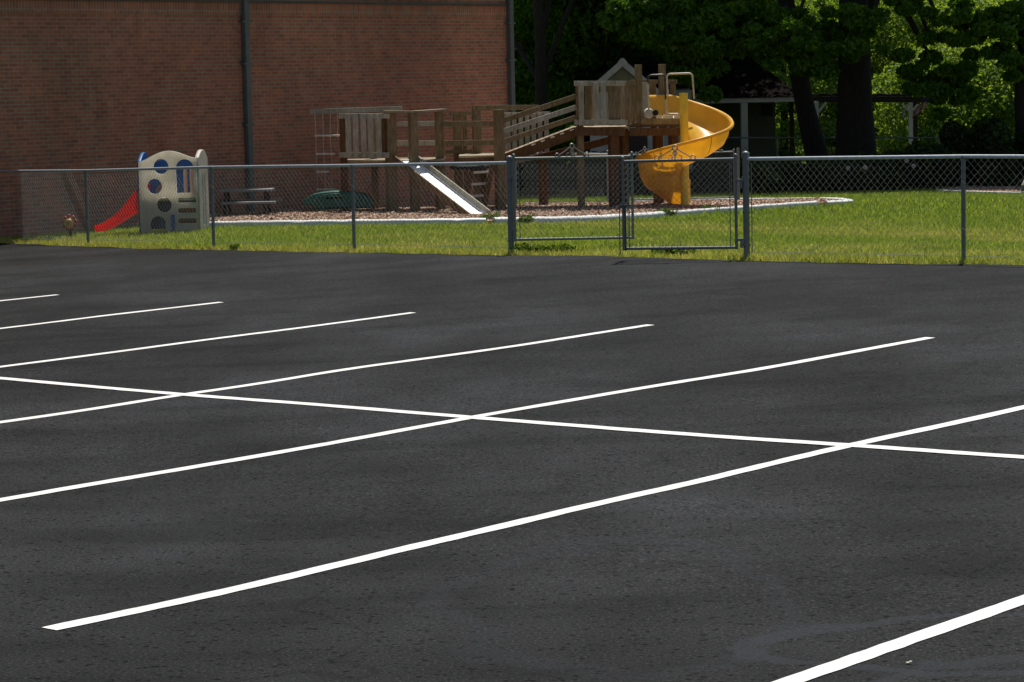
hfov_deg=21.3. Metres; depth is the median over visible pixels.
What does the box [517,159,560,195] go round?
shrub
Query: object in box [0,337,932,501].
parking line
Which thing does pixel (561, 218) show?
edging curb
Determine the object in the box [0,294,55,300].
parking line
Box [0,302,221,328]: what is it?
parking line
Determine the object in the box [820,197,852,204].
edging curb
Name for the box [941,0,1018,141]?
sunlit tree
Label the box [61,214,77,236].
round toy
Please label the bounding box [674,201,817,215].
edging curb
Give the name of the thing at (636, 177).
shrub
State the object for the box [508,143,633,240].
gate leaf
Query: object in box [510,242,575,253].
weed clump
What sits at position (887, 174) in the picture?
shrub
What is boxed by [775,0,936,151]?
sunlit tree
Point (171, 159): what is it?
toy playhouse
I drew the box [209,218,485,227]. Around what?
edging curb
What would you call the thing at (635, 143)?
door
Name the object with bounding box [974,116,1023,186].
shrub
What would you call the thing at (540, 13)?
oak tree
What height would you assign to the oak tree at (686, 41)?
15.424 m
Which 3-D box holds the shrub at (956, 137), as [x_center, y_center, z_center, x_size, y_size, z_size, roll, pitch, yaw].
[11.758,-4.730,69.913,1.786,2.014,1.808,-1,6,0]
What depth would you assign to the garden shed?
69.80 m
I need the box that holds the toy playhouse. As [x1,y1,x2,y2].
[94,149,209,231]
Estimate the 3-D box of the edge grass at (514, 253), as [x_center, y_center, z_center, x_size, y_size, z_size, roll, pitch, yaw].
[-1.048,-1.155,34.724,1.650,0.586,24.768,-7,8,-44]
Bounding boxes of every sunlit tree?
[766,0,880,156]
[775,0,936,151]
[814,0,969,151]
[872,42,1014,153]
[887,0,1012,123]
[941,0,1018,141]
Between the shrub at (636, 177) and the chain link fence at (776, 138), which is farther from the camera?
the chain link fence at (776, 138)
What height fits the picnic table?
0.479 m
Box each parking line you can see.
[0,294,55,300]
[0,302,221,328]
[0,312,414,366]
[0,324,650,422]
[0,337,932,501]
[43,405,1023,629]
[773,595,1023,681]
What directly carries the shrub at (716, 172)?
on the ground at (802, 161)
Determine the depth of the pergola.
78.02 m
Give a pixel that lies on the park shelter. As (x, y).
(747, 84)
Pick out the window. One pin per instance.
(766, 108)
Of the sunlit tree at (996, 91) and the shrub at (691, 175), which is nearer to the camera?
the shrub at (691, 175)
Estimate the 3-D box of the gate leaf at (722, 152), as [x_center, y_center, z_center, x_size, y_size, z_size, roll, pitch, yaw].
[4.363,-3.812,61.429,1.521,1.234,0.042,-4,6,-24]
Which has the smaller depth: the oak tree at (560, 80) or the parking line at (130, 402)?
the parking line at (130, 402)
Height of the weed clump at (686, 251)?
0.163 m
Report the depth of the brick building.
48.60 m
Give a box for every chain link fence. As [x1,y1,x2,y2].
[0,155,514,252]
[521,150,608,203]
[698,137,1013,164]
[742,151,1023,262]
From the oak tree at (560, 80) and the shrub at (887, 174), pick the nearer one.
the shrub at (887, 174)
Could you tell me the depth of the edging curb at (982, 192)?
64.36 m
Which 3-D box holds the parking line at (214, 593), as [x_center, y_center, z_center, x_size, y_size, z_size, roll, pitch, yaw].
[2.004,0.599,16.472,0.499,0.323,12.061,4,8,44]
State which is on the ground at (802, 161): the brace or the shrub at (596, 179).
the shrub at (596, 179)
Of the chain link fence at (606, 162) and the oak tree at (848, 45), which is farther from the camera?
the oak tree at (848, 45)
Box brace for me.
[912,96,928,117]
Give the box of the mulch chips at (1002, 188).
[940,184,1023,191]
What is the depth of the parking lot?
16.44 m
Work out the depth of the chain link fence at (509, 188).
36.80 m
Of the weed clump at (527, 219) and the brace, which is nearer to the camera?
the weed clump at (527, 219)
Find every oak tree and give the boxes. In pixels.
[513,0,670,167]
[514,0,712,167]
[520,0,809,108]
[595,0,828,163]
[756,0,982,165]
[936,0,1023,183]
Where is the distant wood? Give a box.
[515,0,986,146]
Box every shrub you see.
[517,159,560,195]
[576,151,606,196]
[629,163,652,195]
[629,169,696,190]
[690,156,752,193]
[740,156,789,194]
[773,160,829,192]
[812,155,875,191]
[856,149,914,190]
[900,141,958,189]
[938,118,983,186]
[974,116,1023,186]
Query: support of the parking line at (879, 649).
on the parking lot
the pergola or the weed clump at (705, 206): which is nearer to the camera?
the weed clump at (705, 206)
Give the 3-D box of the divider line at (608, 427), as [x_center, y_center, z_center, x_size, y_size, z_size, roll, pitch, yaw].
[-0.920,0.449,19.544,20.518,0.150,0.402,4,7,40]
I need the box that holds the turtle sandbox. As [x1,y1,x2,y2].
[300,190,374,208]
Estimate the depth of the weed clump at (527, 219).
43.31 m
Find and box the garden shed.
[584,57,692,193]
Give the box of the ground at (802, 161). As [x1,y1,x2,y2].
[15,108,1022,263]
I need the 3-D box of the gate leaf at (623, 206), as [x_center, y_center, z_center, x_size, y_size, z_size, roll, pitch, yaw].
[1.902,-1.580,30.462,1.495,1.240,0.087,1,6,23]
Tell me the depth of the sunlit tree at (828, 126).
110.60 m
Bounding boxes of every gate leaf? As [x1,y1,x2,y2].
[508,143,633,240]
[618,145,743,254]
[629,147,652,199]
[689,149,734,198]
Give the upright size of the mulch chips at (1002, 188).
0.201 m
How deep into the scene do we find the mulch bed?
48.04 m
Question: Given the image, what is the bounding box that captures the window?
[761,104,772,115]
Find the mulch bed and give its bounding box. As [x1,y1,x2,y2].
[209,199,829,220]
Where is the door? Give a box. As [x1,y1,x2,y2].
[628,131,647,191]
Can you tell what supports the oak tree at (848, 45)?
on the ground at (802, 161)
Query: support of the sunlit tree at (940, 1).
on the ground at (802, 161)
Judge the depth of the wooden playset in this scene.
48.83 m
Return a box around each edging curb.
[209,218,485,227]
[492,211,669,223]
[637,197,816,200]
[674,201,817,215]
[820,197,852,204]
[937,189,1021,193]
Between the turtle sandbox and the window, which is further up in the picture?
the window
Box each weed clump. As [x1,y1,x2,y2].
[37,233,54,241]
[228,243,240,249]
[479,211,500,221]
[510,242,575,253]
[518,214,534,222]
[647,244,698,255]
[657,208,677,215]
[698,205,719,210]
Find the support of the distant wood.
on the ground at (802, 161)
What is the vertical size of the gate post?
1.200 m
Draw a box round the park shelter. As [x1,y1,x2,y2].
[689,54,826,168]
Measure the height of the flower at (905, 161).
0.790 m
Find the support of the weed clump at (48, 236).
on the ground at (802, 161)
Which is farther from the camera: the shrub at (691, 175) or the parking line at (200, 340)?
the shrub at (691, 175)
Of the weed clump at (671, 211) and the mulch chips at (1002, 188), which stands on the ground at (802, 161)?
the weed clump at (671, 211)
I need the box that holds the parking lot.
[0,243,1023,681]
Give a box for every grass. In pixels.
[0,237,1023,264]
[517,185,1023,222]
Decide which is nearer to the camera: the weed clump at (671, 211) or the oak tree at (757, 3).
the weed clump at (671, 211)
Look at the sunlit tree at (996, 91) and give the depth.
106.46 m
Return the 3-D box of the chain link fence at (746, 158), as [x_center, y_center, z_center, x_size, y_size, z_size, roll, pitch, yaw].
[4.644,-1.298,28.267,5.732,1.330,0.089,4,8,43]
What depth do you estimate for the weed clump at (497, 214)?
44.22 m
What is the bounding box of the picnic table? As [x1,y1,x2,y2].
[218,188,282,215]
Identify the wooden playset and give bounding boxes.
[310,64,733,214]
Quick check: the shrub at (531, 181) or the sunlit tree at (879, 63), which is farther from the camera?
the sunlit tree at (879, 63)
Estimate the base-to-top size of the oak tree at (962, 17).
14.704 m
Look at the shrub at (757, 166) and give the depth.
67.47 m
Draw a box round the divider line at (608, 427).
[0,377,1023,458]
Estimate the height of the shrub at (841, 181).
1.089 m
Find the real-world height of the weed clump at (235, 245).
0.135 m
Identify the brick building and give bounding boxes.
[0,0,517,238]
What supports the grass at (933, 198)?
on the ground at (802, 161)
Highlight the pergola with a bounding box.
[789,93,924,160]
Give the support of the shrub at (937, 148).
on the ground at (802, 161)

